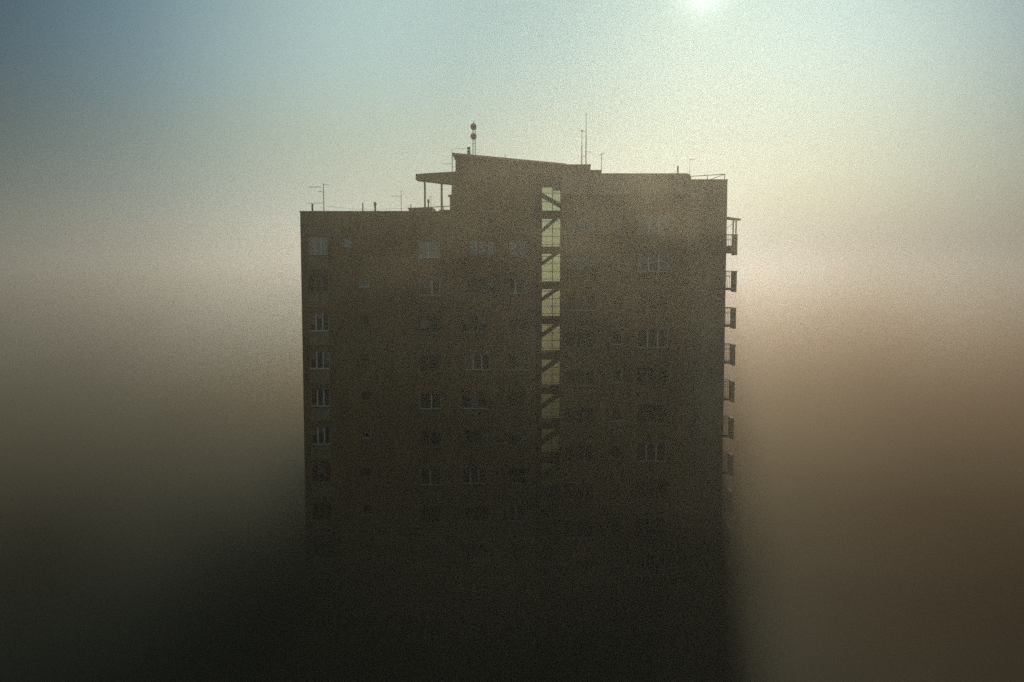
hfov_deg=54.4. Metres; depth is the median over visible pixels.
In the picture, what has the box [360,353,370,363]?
window
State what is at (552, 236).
stair window
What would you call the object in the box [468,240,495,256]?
window
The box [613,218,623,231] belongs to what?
window
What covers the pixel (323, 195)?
roof aerial
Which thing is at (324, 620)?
window
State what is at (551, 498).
stair window
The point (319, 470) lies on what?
window
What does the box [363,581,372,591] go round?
window
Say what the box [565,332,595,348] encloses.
window
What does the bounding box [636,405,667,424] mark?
window
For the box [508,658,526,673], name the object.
window
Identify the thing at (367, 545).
window
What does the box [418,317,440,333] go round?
window
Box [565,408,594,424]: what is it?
window
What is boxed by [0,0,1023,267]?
sky
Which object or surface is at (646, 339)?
window
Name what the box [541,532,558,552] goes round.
stair window
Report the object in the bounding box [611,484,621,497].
window
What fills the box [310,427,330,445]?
window
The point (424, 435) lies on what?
window
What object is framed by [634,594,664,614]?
window
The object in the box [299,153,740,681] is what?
apartment tower
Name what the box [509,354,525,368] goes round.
window
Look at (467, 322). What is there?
window
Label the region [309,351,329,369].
window
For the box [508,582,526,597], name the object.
window
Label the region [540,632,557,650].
stair window
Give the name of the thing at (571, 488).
window
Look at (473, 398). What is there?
window
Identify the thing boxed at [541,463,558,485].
stair window
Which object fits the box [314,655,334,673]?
window
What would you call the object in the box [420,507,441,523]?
window
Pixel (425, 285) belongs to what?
window
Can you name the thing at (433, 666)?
window
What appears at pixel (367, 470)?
window
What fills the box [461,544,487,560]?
window
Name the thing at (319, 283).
window
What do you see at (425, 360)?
window
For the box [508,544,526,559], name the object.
window
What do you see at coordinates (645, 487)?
window
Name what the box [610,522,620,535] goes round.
window
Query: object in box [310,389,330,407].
window
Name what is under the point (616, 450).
window
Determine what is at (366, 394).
window
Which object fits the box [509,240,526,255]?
window
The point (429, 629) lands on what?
window
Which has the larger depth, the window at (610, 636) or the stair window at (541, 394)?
the stair window at (541, 394)
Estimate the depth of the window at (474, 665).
78.42 m
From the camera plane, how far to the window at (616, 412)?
76.69 m
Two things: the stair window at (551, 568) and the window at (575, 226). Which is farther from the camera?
the stair window at (551, 568)
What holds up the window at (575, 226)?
in the apartment tower
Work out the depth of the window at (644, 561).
77.69 m
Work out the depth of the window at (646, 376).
76.43 m
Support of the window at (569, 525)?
in the apartment tower
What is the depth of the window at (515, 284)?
75.85 m
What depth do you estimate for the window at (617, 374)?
76.45 m
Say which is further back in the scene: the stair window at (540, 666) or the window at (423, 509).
the stair window at (540, 666)
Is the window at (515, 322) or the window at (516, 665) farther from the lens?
the window at (516, 665)
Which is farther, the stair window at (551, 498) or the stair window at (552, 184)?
the stair window at (551, 498)
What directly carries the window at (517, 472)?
in the apartment tower
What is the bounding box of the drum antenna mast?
[470,121,476,154]
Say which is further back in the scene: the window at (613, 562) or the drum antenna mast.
the window at (613, 562)
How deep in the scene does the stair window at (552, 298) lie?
82.10 m
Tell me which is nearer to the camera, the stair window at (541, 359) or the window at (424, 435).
the window at (424, 435)
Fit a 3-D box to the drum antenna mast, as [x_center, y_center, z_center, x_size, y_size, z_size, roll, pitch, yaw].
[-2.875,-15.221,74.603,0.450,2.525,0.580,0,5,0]
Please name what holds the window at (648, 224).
in the apartment tower
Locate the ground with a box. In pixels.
[0,268,1023,681]
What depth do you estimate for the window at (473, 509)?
76.06 m
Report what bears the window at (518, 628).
in the apartment tower
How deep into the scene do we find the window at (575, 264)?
75.71 m
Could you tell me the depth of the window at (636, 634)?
76.92 m
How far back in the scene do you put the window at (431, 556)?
77.60 m
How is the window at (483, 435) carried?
in the apartment tower
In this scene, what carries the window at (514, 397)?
in the apartment tower
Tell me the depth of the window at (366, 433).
75.56 m
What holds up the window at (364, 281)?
in the apartment tower
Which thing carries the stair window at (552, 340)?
in the apartment tower
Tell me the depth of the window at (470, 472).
77.09 m
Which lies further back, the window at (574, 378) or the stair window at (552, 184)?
the stair window at (552, 184)
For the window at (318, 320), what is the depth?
74.84 m
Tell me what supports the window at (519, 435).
in the apartment tower
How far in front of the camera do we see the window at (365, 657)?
76.99 m
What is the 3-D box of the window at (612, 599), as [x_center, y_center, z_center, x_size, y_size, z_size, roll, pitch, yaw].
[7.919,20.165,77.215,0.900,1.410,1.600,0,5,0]
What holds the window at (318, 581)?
in the apartment tower
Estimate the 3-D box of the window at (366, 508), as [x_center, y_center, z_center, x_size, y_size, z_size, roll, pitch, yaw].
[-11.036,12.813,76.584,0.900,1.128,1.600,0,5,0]
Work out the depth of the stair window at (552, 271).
81.86 m
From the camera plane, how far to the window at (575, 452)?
76.96 m
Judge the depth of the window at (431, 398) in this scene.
76.58 m
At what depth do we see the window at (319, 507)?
77.31 m
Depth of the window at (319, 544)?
76.30 m
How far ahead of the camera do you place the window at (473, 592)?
77.84 m
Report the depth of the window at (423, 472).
77.09 m
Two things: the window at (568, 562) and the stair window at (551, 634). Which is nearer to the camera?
the window at (568, 562)
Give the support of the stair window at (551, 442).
in the apartment tower
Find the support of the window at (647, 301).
in the apartment tower
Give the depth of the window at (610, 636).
76.86 m
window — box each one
[307,237,328,255]
[308,275,328,293]
[308,313,329,331]
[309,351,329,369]
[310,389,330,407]
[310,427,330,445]
[311,465,331,483]
[312,503,332,521]
[312,541,332,559]
[313,579,333,597]
[314,617,333,635]
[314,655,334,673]
[341,238,351,247]
[359,277,369,287]
[359,315,369,325]
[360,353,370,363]
[360,391,370,401]
[361,429,371,439]
[361,467,371,477]
[362,505,372,515]
[362,543,372,553]
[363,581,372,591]
[364,657,373,667]
[418,241,440,257]
[418,279,440,295]
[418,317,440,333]
[419,355,440,371]
[419,393,441,409]
[419,431,441,447]
[420,469,441,485]
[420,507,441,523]
[420,545,442,561]
[420,583,442,599]
[421,621,442,637]
[421,659,442,675]
[460,316,486,332]
[461,392,487,408]
[461,468,487,484]
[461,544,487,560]
[462,620,487,636]
[464,354,490,370]
[464,430,490,446]
[464,506,490,522]
[465,582,490,598]
[465,658,490,674]
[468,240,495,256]
[469,278,495,294]
[508,506,526,521]
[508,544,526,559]
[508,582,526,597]
[508,620,526,635]
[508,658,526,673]
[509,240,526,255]
[509,278,525,293]
[509,316,525,331]
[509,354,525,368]
[509,392,525,406]
[509,430,525,444]
[509,468,525,482]
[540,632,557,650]
[540,666,557,681]
[541,219,559,246]
[541,254,559,280]
[541,289,559,315]
[541,324,559,349]
[541,359,559,384]
[541,394,558,418]
[541,429,558,451]
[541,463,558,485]
[541,498,558,518]
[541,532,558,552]
[541,565,558,585]
[541,599,558,616]
[542,184,559,210]
[564,559,593,576]
[564,597,593,614]
[564,635,593,652]
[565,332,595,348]
[565,370,595,386]
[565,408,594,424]
[565,446,594,462]
[565,483,594,500]
[565,521,593,538]
[566,218,596,234]
[566,256,595,272]
[566,294,595,310]
[609,636,619,649]
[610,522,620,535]
[610,560,620,573]
[610,598,619,611]
[611,408,621,421]
[611,446,621,459]
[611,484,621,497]
[612,294,622,307]
[612,332,622,345]
[612,370,622,383]
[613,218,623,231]
[613,256,623,269]
[633,632,664,652]
[634,556,665,576]
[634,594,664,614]
[635,443,666,462]
[635,480,666,500]
[635,518,665,538]
[636,330,668,348]
[636,367,667,386]
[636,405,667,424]
[637,253,669,272]
[637,292,668,310]
[638,215,669,234]
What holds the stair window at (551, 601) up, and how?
in the apartment tower
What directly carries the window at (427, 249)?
in the apartment tower
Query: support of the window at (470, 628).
in the apartment tower
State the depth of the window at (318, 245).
74.33 m
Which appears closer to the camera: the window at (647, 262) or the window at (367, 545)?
the window at (647, 262)

